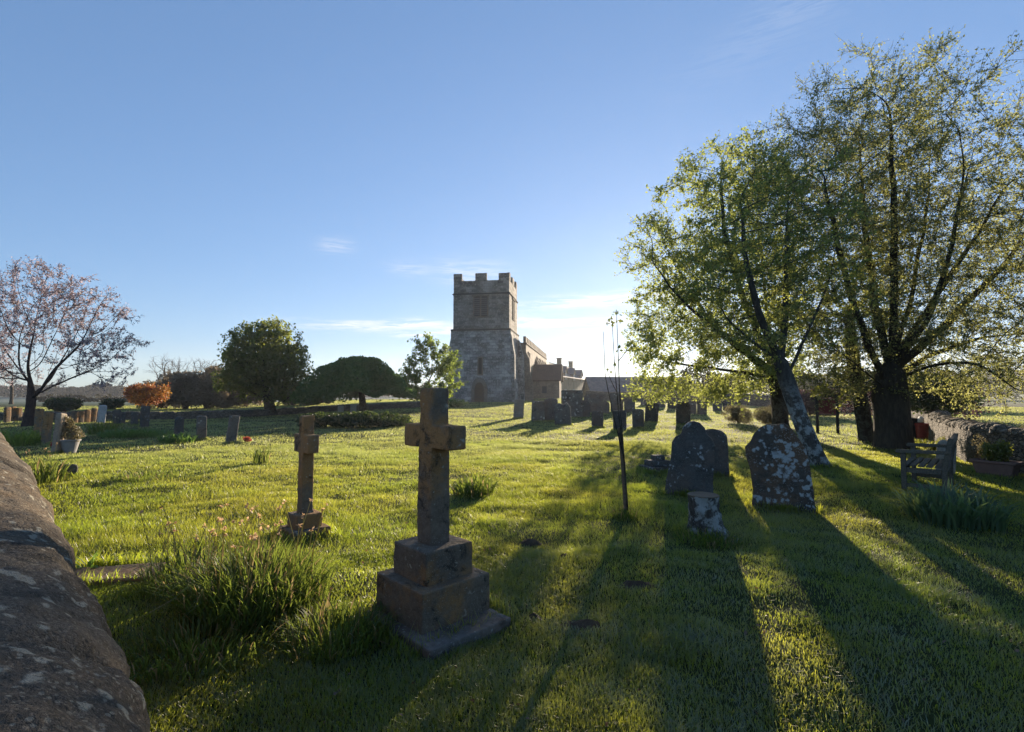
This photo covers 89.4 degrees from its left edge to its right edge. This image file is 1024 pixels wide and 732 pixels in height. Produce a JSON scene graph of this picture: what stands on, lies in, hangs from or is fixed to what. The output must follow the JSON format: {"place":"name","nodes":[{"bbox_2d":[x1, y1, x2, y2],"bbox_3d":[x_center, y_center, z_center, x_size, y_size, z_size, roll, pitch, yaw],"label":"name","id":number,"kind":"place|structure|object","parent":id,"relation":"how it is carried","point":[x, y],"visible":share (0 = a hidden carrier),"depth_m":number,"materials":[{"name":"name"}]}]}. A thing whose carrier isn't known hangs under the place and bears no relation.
{"place":"outdoors","nodes":[
{"label":"outdoors","id":0,"kind":"place"},
{"bbox_2d":[0,387,1023,731],"bbox_3d":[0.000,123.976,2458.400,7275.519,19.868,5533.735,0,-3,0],"label":"ground","id":1,"kind":"structure","parent":0,"point":[660,531],"depth_m":4.51,"materials":[{"name":"plant"}]},
{"bbox_2d":[3,407,10,422],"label":"headstone","id":2,"kind":"object","parent":1,"relation":"on","point":[7,415],"visible":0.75,"depth_m":27.03,"materials":[{"name":"stone"}]},
{"bbox_2d":[0,368,24,403],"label":"bare tree","id":3,"kind":"object","parent":1,"relation":"on","point":[11,394],"visible":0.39,"depth_m":69.82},
{"bbox_2d":[0,426,41,446],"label":"daffodil clump","id":4,"kind":"object","parent":1,"relation":"on","point":[19,439],"visible":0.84,"depth_m":15.52,"materials":[{"name":"green plant"}]},
{"bbox_2d":[33,408,44,440],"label":"headstone","id":5,"kind":"object","parent":1,"relation":"on","point":[38,419],"visible":0.51,"depth_m":17.00,"materials":[{"name":"stone"}]},
{"bbox_2d":[40,411,53,445],"bbox_3d":[-14.176,1.997,15.769,0.149,1.223,0.309,1,-9,-14],"label":"headstone","id":6,"kind":"object","parent":1,"relation":"on","point":[47,425],"visible":0.77,"depth_m":15.70,"materials":[{"name":"stone"}]},
{"bbox_2d":[25,443,77,484],"bbox_3d":[-8.222,1.699,9.095,1.013,0.694,1.102,0,-3,0],"label":"daffodil clump","id":7,"kind":"object","parent":1,"relation":"on","point":[45,474],"visible":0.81,"depth_m":9.01,"materials":[{"name":"green plant"}]},
{"bbox_2d":[51,413,66,453],"bbox_3d":[-11.783,1.852,13.452,0.149,1.257,0.310,1,-11,-13],"label":"headstone","id":8,"kind":"object","parent":1,"relation":"on","point":[60,420],"visible":0.75,"depth_m":13.37,"materials":[{"name":"stone"}]},
{"bbox_2d":[42,396,83,411],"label":"bush","id":9,"kind":"object","parent":1,"relation":"on","point":[58,404],"visible":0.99,"depth_m":42.24,"materials":[{"name":"green plant"}]},
{"bbox_2d":[57,464,77,478],"bbox_3d":[-8.162,2.029,9.483,0.110,0.462,0.304,-2,-11,30],"label":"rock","id":10,"kind":"object","parent":1,"relation":"on","point":[74,467],"visible":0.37,"depth_m":9.51,"materials":[{"name":"stone"}]},
{"bbox_2d":[60,415,85,453],"bbox_3d":[-11.561,1.783,13.612,0.611,1.034,0.497,0,-3,0],"label":"flower pot","id":11,"kind":"object","parent":1,"relation":"on","point":[68,444],"visible":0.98,"depth_m":13.55,"materials":[{"name":"ceramic"}]},
{"bbox_2d":[0,432,149,731],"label":"stone wall","id":12,"kind":"structure","parent":1,"relation":"on","point":[64,666],"depth_m":0.89,"materials":[{"name":"stone"}]},
{"bbox_2d":[0,255,153,426],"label":"cherry tree","id":13,"kind":"object","parent":1,"relation":"on","point":[32,393],"visible":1,"depth_m":24.44,"materials":[{"name":"pink plant"}]},
{"bbox_2d":[36,394,132,401],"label":"hedge","id":14,"kind":"object","parent":1,"relation":"on","point":[81,397],"visible":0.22,"depth_m":121.14,"materials":[{"name":"plant"}]},
{"bbox_2d":[75,551,128,568],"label":"leaf clump","id":15,"kind":"object","parent":1,"relation":"on","point":[90,564],"visible":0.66,"depth_m":4.59,"materials":[{"name":"green plant"}]},
{"bbox_2d":[97,405,106,422],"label":"headstone","id":16,"kind":"object","parent":1,"relation":"on","point":[102,410],"visible":0.77,"depth_m":27.28,"materials":[{"name":"white stone"}]},
{"bbox_2d":[82,411,122,434],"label":"daffodil clump","id":17,"kind":"object","parent":1,"relation":"on","point":[102,427],"visible":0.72,"depth_m":19.18,"materials":[{"name":"green plant"}]},
{"bbox_2d":[98,398,125,409],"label":"bush","id":18,"kind":"object","parent":1,"relation":"on","point":[113,404],"visible":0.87,"depth_m":47.89,"materials":[{"name":"green plant"}]},
{"bbox_2d":[113,410,120,423],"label":"headstone","id":19,"kind":"object","parent":1,"relation":"on","point":[117,414],"visible":0.74,"depth_m":24.99,"materials":[{"name":"stone"}]},
{"bbox_2d":[76,562,165,586],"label":"ledger slab","id":20,"kind":"structure","parent":1,"relation":"on","point":[122,569],"depth_m":4.41,"materials":[{"name":"stone"}]},
{"bbox_2d":[96,428,150,438],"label":"long grass clump","id":21,"kind":"object","parent":1,"relation":"on","point":[115,433],"visible":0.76,"depth_m":18.15,"materials":[{"name":"green plant"}]},
{"bbox_2d":[130,412,138,424],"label":"headstone","id":22,"kind":"object","parent":1,"relation":"on","point":[134,417],"visible":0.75,"depth_m":24.72,"materials":[{"name":"stone"}]},
{"bbox_2d":[140,406,149,427],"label":"headstone","id":23,"kind":"object","parent":1,"relation":"on","point":[144,416],"visible":0.84,"depth_m":22.76,"materials":[{"name":"stone"}]},
{"bbox_2d":[112,470,178,481],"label":"leaf clump","id":24,"kind":"object","parent":1,"relation":"on","point":[142,473],"visible":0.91,"depth_m":9.53,"materials":[{"name":"green plant"}]},
{"bbox_2d":[122,382,171,406],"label":"orange shrub","id":25,"kind":"object","parent":1,"relation":"on","point":[132,393],"visible":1,"depth_m":32.04,"materials":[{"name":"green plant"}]},
{"bbox_2d":[120,428,173,437],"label":"long grass clump","id":26,"kind":"object","parent":1,"relation":"on","point":[154,432],"visible":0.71,"depth_m":18.66,"materials":[{"name":"green plant"}]},
{"bbox_2d":[136,379,178,408],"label":"thicket tree","id":27,"kind":"object","parent":1,"relation":"on","point":[161,405],"visible":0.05,"depth_m":51.36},
{"bbox_2d":[145,356,179,377],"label":"bare tree","id":28,"kind":"object","parent":1,"relation":"on","point":[164,357],"visible":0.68,"depth_m":65.87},
{"bbox_2d":[155,432,196,442],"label":"leaf clump","id":29,"kind":"object","parent":1,"relation":"on","point":[184,437],"visible":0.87,"depth_m":16.46,"materials":[{"name":"green plant"}]},
{"bbox_2d":[174,417,183,434],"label":"headstone","id":30,"kind":"object","parent":1,"relation":"on","point":[179,425],"visible":0.67,"depth_m":19.09,"materials":[{"name":"stone"}]},
{"bbox_2d":[112,504,248,603],"bbox_3d":[-2.582,1.475,4.243,1.110,0.693,1.070,-3,-4,43],"label":"long grass clump","id":31,"kind":"object","parent":1,"relation":"on","point":[179,557],"visible":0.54,"depth_m":4.17,"materials":[{"name":"green plant"}]},
{"bbox_2d":[149,370,215,408],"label":"thicket tree","id":32,"kind":"object","parent":1,"relation":"on","point":[179,381],"visible":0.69,"depth_m":49.19,"materials":[{"name":"plant"}]},
{"bbox_2d":[196,416,206,440],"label":"headstone","id":33,"kind":"object","parent":1,"relation":"on","point":[201,426],"visible":0.74,"depth_m":17.30,"materials":[{"name":"grey stone"}]},
{"bbox_2d":[117,598,294,686],"bbox_3d":[-1.912,1.667,3.162,1.096,0.218,1.109,-2,-4,39],"label":"long grass clump","id":34,"kind":"object","parent":1,"relation":"on","point":[168,642],"visible":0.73,"depth_m":3.13,"materials":[{"name":"green plant"}]},
{"bbox_2d":[177,364,237,408],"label":"thicket tree","id":35,"kind":"object","parent":1,"relation":"on","point":[211,399],"visible":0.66,"depth_m":49.57,"materials":[{"name":"plant"}]},
{"bbox_2d":[0,401,419,420],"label":"stone wall","id":36,"kind":"structure","parent":1,"relation":"on","point":[165,415],"depth_m":33.29,"materials":[{"name":"stone"}]},
{"bbox_2d":[201,366,243,406],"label":"thicket tree","id":37,"kind":"object","parent":1,"relation":"on","point":[235,403],"visible":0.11,"depth_m":52.73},
{"bbox_2d":[0,382,446,397],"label":"hedge","id":38,"kind":"object","parent":1,"relation":"on","point":[112,390],"visible":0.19,"depth_m":287.97,"materials":[{"name":"plant"}]},
{"bbox_2d":[225,415,239,442],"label":"headstone","id":39,"kind":"object","parent":1,"relation":"on","point":[232,428],"visible":0.81,"depth_m":16.26,"materials":[{"name":"grey stone"}]},
{"bbox_2d":[125,498,363,637],"bbox_3d":[-1.848,1.425,3.873,1.527,0.773,1.509,0,-3,0],"label":"long grass clump","id":40,"kind":"object","parent":1,"relation":"on","point":[267,579],"visible":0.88,"depth_m":3.66,"materials":[{"name":"green plant"}]},
{"bbox_2d":[239,377,262,406],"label":"thicket tree","id":41,"kind":"object","parent":1,"relation":"on","point":[257,402],"visible":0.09,"depth_m":53.79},
{"bbox_2d":[251,439,270,463],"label":"daffodil clump","id":42,"kind":"object","parent":1,"relation":"on","point":[260,459],"visible":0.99,"depth_m":11.39,"materials":[{"name":"green plant"}]},
{"bbox_2d":[210,314,314,415],"bbox_3d":[-16.834,0.053,34.773,6.865,6.911,5.511,0,-3,0],"label":"hawthorn tree","id":43,"kind":"object","parent":1,"relation":"on","point":[256,355],"visible":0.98,"depth_m":33.76,"materials":[{"name":"green plant"}]},
{"bbox_2d":[280,416,330,542],"bbox_3d":[-2.311,1.284,5.793,0.430,1.453,0.429,3,-4,-44],"label":"stone cross","id":44,"kind":"object","parent":1,"relation":"on","point":[306,442],"visible":0.78,"depth_m":5.73,"materials":[{"name":"stone"}]},
{"bbox_2d":[295,411,340,427],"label":"ground shrub","id":45,"kind":"object","parent":1,"relation":"on","point":[321,419],"visible":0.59,"depth_m":22.43,"materials":[{"name":"green plant"}]},
{"bbox_2d":[265,590,405,665],"bbox_3d":[-1.113,1.686,3.413,1.041,0.235,0.920,0,-3,0],"label":"long grass clump","id":46,"kind":"object","parent":1,"relation":"on","point":[315,622],"visible":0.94,"depth_m":3.34,"materials":[{"name":"green plant"}]},
{"bbox_2d":[289,355,417,411],"bbox_3d":[-10.032,1.297,34.179,7.316,4.043,6.504,-1,-3,26],"label":"weeping tree","id":47,"kind":"object","parent":1,"relation":"on","point":[360,377],"visible":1,"depth_m":32.54,"materials":[{"name":"green plant"}]},
{"bbox_2d":[327,410,379,428],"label":"ground shrub","id":48,"kind":"object","parent":1,"relation":"on","point":[356,419],"visible":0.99,"depth_m":22.78,"materials":[{"name":"green plant"}]},
{"bbox_2d":[369,411,412,427],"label":"ground shrub","id":49,"kind":"object","parent":1,"relation":"on","point":[384,419],"visible":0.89,"depth_m":23.41,"materials":[{"name":"green plant"}]},
{"bbox_2d":[382,331,468,401],"bbox_3d":[-6.527,0.408,37.911,6.759,5.943,3.035,0,-3,0],"label":"young tree","id":50,"kind":"object","parent":1,"relation":"on","point":[444,367],"visible":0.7,"depth_m":37.66,"materials":[{"name":"green plant"}]},
{"bbox_2d":[366,388,510,661],"bbox_3d":[-0.525,1.042,3.655,0.678,1.776,0.808,3,-4,-44],"label":"stone cross","id":51,"kind":"object","parent":1,"relation":"on","point":[433,576],"visible":0.9,"depth_m":3.60,"materials":[{"name":"stone"}]},
{"bbox_2d":[448,398,468,406],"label":"bush","id":52,"kind":"object","parent":1,"relation":"on","point":[454,403],"visible":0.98,"depth_m":43.35,"materials":[{"name":"green plant"}]},
{"bbox_2d":[450,471,505,497],"bbox_3d":[-0.560,1.830,8.105,1.092,0.378,0.958,2,-4,-38],"label":"daffodil clump","id":53,"kind":"object","parent":1,"relation":"on","point":[478,487],"visible":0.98,"depth_m":7.96,"materials":[{"name":"green plant"}]},
{"bbox_2d":[448,272,562,401],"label":"church","id":54,"kind":"structure","parent":1,"relation":"on","point":[501,361],"depth_m":57.34,"materials":[{"name":"stone"}]},
{"bbox_2d":[513,399,523,418],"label":"headstone","id":55,"kind":"object","parent":1,"relation":"on","point":[518,407],"visible":0.8,"depth_m":29.79,"materials":[{"name":"stone"}]},
{"bbox_2d":[520,538,542,546],"bbox_3d":[0.208,1.888,5.505,0.340,0.100,0.209,0,-3,0],"label":"soil heap","id":56,"kind":"object","parent":1,"relation":"on","point":[530,542],"visible":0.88,"depth_m":5.46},
{"bbox_2d":[54,483,1018,731],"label":"leaves","id":57,"kind":"object","parent":1,"relation":"on","point":[606,723],"visible":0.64,"depth_m":3.08,"materials":[{"name":"plant"}]},
{"bbox_2d":[531,401,544,421],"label":"headstone","id":58,"kind":"object","parent":1,"relation":"on","point":[538,411],"visible":0.88,"depth_m":27.30,"materials":[{"name":"stone"}]},
{"bbox_2d":[544,398,557,420],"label":"headstone","id":59,"kind":"object","parent":1,"relation":"on","point":[550,403],"visible":0.62,"depth_m":27.70,"materials":[{"name":"grey stone"}]},
{"bbox_2d":[554,402,571,425],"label":"headstone","id":60,"kind":"object","parent":1,"relation":"on","point":[562,414],"visible":0.79,"depth_m":25.05,"materials":[{"name":"stone"}]},
{"bbox_2d":[547,358,584,389],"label":"house","id":61,"kind":"structure","parent":1,"relation":"on","point":[573,379],"depth_m":108.67,"materials":[{"name":"stone"}]},
{"bbox_2d":[561,390,582,416],"bbox_3d":[3.680,2.402,31.750,1.292,1.822,0.300,0,-3,-1],"label":"headstone","id":62,"kind":"object","parent":1,"relation":"on","point":[573,399],"visible":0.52,"depth_m":31.61,"materials":[{"name":"stone"}]},
{"bbox_2d":[557,619,604,633],"bbox_3d":[0.487,1.776,3.524,0.436,0.092,0.255,0,-3,0],"label":"soil heap","id":63,"kind":"object","parent":1,"relation":"on","point":[585,623],"visible":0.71,"depth_m":3.51,"materials":[{"name":"soil"}]},
{"bbox_2d":[583,400,590,416],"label":"headstone","id":64,"kind":"object","parent":1,"relation":"on","point":[586,408],"visible":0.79,"depth_m":31.74,"materials":[{"name":"stone"}]},
{"bbox_2d":[591,411,602,427],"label":"headstone","id":65,"kind":"object","parent":1,"relation":"on","point":[597,418],"visible":0.75,"depth_m":23.75,"materials":[{"name":"stone"}]},
{"bbox_2d":[601,400,609,413],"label":"headstone","id":66,"kind":"object","parent":1,"relation":"on","point":[605,406],"visible":0.87,"depth_m":34.64,"materials":[{"name":"grey stone"}]},
{"bbox_2d":[610,393,622,411],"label":"headstone","id":67,"kind":"object","parent":1,"relation":"on","point":[613,397],"visible":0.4,"depth_m":37.18,"materials":[{"name":"grey stone"}]},
{"bbox_2d":[603,310,630,514],"bbox_3d":[1.371,0.591,6.700,0.354,2.664,0.159,-1,-3,13],"label":"sapling","id":68,"kind":"object","parent":1,"relation":"on","point":[607,369],"visible":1,"depth_m":6.67,"materials":[{"name":"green plant"}]},
{"bbox_2d":[613,410,626,430],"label":"headstone","id":69,"kind":"object","parent":1,"relation":"on","point":[624,419],"visible":0.57,"depth_m":21.66,"materials":[{"name":"stone"}]},
{"bbox_2d":[618,427,626,508],"bbox_3d":[1.432,1.384,6.650,0.131,1.184,0.059,0,-3,0],"label":"stake","id":70,"kind":"object","parent":1,"relation":"on","point":[623,481],"visible":0.48,"depth_m":6.63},
{"bbox_2d":[606,503,641,519],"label":"long grass clump","id":71,"kind":"object","parent":1,"relation":"on","point":[622,512],"visible":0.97,"depth_m":6.48,"materials":[{"name":"green plant"}]},
{"bbox_2d":[624,394,634,411],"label":"headstone","id":72,"kind":"object","parent":1,"relation":"on","point":[629,404],"visible":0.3,"depth_m":36.69,"materials":[{"name":"grey stone"}]},
{"bbox_2d":[613,580,654,589],"bbox_3d":[1.019,1.817,4.276,0.462,0.089,0.274,0,-3,0],"label":"soil heap","id":73,"kind":"object","parent":1,"relation":"on","point":[630,583],"visible":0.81,"depth_m":4.25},
{"bbox_2d":[632,409,643,428],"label":"headstone","id":74,"kind":"object","parent":1,"relation":"on","point":[637,417],"visible":0.75,"depth_m":23.39,"materials":[{"name":"grey stone"}]},
{"bbox_2d":[582,377,697,396],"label":"barn","id":75,"kind":"structure","parent":1,"relation":"on","point":[594,384],"depth_m":90.27,"materials":[{"name":"stone"}]},
{"bbox_2d":[644,402,658,421],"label":"headstone","id":76,"kind":"object","parent":1,"relation":"on","point":[651,413],"visible":0.67,"depth_m":26.59,"materials":[{"name":"stone"}]},
{"bbox_2d":[638,454,669,473],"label":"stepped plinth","id":77,"kind":"structure","parent":1,"relation":"on","point":[657,462],"depth_m":10.33,"materials":[{"name":"stone"}]},
{"bbox_2d":[676,401,690,424],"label":"headstone","id":78,"kind":"object","parent":1,"relation":"on","point":[683,410],"visible":0.76,"depth_m":25.07,"materials":[{"name":"stone"}]},
{"bbox_2d":[665,421,714,495],"bbox_3d":[2.731,1.516,7.964,0.747,1.342,0.153,-1,-6,19],"label":"headstone","id":79,"kind":"object","parent":1,"relation":"on","point":[691,464],"visible":0.84,"depth_m":7.90,"materials":[{"name":"stone"}]},
{"bbox_2d":[687,400,696,413],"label":"headstone","id":80,"kind":"object","parent":1,"relation":"on","point":[693,404],"visible":0.6,"depth_m":34.60,"materials":[{"name":"grey stone"}]},
{"bbox_2d":[697,401,706,414],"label":"headstone","id":81,"kind":"object","parent":1,"relation":"on","point":[700,409],"visible":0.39,"depth_m":33.48,"materials":[{"name":"grey stone"}]},
{"bbox_2d":[672,525,742,549],"bbox_3d":[2.090,1.805,5.544,0.764,0.176,0.840,0,-3,0],"label":"long grass clump","id":82,"kind":"object","parent":1,"relation":"on","point":[716,542],"visible":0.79,"depth_m":5.42,"materials":[{"name":"green plant"}]},
{"bbox_2d":[687,491,738,541],"bbox_3d":[2.262,1.677,5.685,0.706,0.506,0.419,-2,-3,30],"label":"headstone","id":83,"kind":"object","parent":1,"relation":"on","point":[704,512],"visible":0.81,"depth_m":5.62,"materials":[{"name":"grey stone"}]},
{"bbox_2d":[706,429,729,475],"bbox_3d":[3.841,1.750,9.862,0.542,1.105,0.132,-4,-4,29],"label":"headstone","id":84,"kind":"object","parent":1,"relation":"on","point":[720,441],"visible":0.34,"depth_m":9.75,"materials":[{"name":"stone"}]},
{"bbox_2d":[586,390,853,411],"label":"stone wall","id":85,"kind":"structure","parent":1,"relation":"on","point":[754,401],"depth_m":53.38,"materials":[{"name":"stone"}]},
{"bbox_2d":[613,121,835,427],"bbox_3d":[8.955,-3.739,22.238,8.940,13.121,8.061,0,-3,0],"label":"tree","id":86,"kind":"object","parent":1,"relation":"on","point":[779,409],"visible":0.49,"depth_m":21.56,"materials":[{"name":"green plant"}]},
{"bbox_2d":[721,404,754,423],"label":"bush","id":87,"kind":"object","parent":1,"relation":"on","point":[736,411],"visible":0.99,"depth_m":25.88,"materials":[{"name":"plant"}]},
{"bbox_2d":[753,405,788,424],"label":"bush","id":88,"kind":"object","parent":1,"relation":"on","point":[764,415],"visible":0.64,"depth_m":24.11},
{"bbox_2d":[745,423,815,513],"bbox_3d":[3.782,1.516,7.309,0.890,1.418,0.172,-2,-8,27],"label":"headstone","id":89,"kind":"object","parent":1,"relation":"on","point":[778,461],"visible":0.88,"depth_m":7.25,"materials":[{"name":"stone"}]},
{"bbox_2d":[671,126,895,467],"bbox_3d":[5.652,-1.311,11.347,4.251,7.262,4.973,0,-3,0],"label":"maple tree","id":90,"kind":"object","parent":1,"relation":"on","point":[802,423],"visible":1,"depth_m":10.94,"materials":[{"name":"green plant"}]},
{"bbox_2d":[672,361,925,404],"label":"treeline","id":91,"kind":"object","parent":1,"relation":"on","point":[809,384],"visible":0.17,"depth_m":73.94,"materials":[{"name":"plant"}]},
{"bbox_2d":[800,392,817,415],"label":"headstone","id":92,"kind":"object","parent":1,"relation":"on","point":[809,401],"visible":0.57,"depth_m":34.41,"materials":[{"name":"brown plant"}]},
{"bbox_2d":[815,393,839,433],"bbox_3d":[12.264,1.923,20.128,1.000,1.798,0.240,-1,-3,10],"label":"notice board","id":93,"kind":"object","parent":1,"relation":"on","point":[826,409],"visible":0.54,"depth_m":20.11,"materials":[{"name":"black paint"}]},
{"bbox_2d":[789,223,927,442],"bbox_3d":[11.241,-1.205,16.890,4.012,7.576,3.795,0,-3,0],"label":"slender tree","id":94,"kind":"object","parent":1,"relation":"on","point":[863,419],"visible":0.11,"depth_m":16.63,"materials":[{"name":"green plant"}]},
{"bbox_2d":[725,24,1023,451],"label":"tree","id":95,"kind":"object","parent":1,"relation":"on","point":[890,389],"visible":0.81,"depth_m":13.49,"materials":[{"name":"green plant"}]},
{"bbox_2d":[799,388,1006,419],"bbox_3d":[23.390,2.292,33.391,12.140,2.155,3.549,-2,-4,36],"label":"hedge","id":96,"kind":"object","parent":1,"relation":"on","point":[870,400],"visible":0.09,"depth_m":33.66,"materials":[{"name":"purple plant"}]},
{"bbox_2d":[915,422,928,438],"bbox_3d":[13.884,2.192,17.511,0.410,0.570,0.410,1,-3,-15],"label":"red bin","id":97,"kind":"object","parent":1,"relation":"on","point":[922,429],"visible":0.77,"depth_m":17.38,"materials":[{"name":"plastic"}]},
{"bbox_2d":[826,363,1023,399],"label":"woodland","id":98,"kind":"object","parent":1,"relation":"on","point":[996,394],"visible":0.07,"depth_m":210.24,"materials":[{"name":"plant"}]},
{"bbox_2d":[914,438,936,449],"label":"leaf clump","id":99,"kind":"object","parent":1,"relation":"on","point":[924,441],"visible":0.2,"depth_m":14.67,"materials":[{"name":"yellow plant"}]},
{"bbox_2d":[895,433,957,493],"bbox_3d":[6.995,1.631,8.684,0.736,0.950,1.500,-3,-4,43],"label":"park bench","id":100,"kind":"object","parent":1,"relation":"on","point":[944,474],"visible":0.94,"depth_m":8.33,"materials":[{"name":"grey wood"}]},
{"bbox_2d":[935,439,956,473],"bbox_3d":[8.240,1.844,9.829,0.309,0.912,0.131,4,-1,20],"label":"headstone","id":101,"kind":"object","parent":1,"relation":"on","point":[941,441],"visible":0.24,"depth_m":9.80,"materials":[{"name":"stone"}]},
{"bbox_2d":[907,372,987,416],"bbox_3d":[17.094,1.416,21.454,3.667,2.621,3.381,0,-3,0],"label":"evergreen tree","id":102,"kind":"object","parent":1,"relation":"on","point":[927,401],"visible":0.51,"depth_m":20.60,"materials":[{"name":"green plant"}]},
{"bbox_2d":[885,477,1023,532],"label":"iris clump","id":103,"kind":"object","parent":1,"relation":"on","point":[954,509],"visible":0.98,"depth_m":6.23,"materials":[{"name":"green plant"}]},
{"bbox_2d":[911,408,1023,473],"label":"stone wall","id":104,"kind":"structure","parent":1,"relation":"on","point":[945,424],"depth_m":11.67,"materials":[{"name":"stone"}]},
{"bbox_2d":[957,434,988,464],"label":"shrub","id":105,"kind":"object","parent":1,"relation":"on","point":[970,454],"visible":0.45,"depth_m":11.01,"materials":[{"name":"plant"}]},
{"bbox_2d":[968,439,1023,477],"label":"planter trough","id":106,"kind":"object","parent":1,"relation":"on","point":[996,463],"visible":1,"depth_m":9.84,"materials":[{"name":"brown ceramic"}]},
{"bbox_2d":[0,0,1023,389],"label":"sky","id":107,"kind":"structure","parent":0,"point":[330,169],"materials":[{"name":"blue"}]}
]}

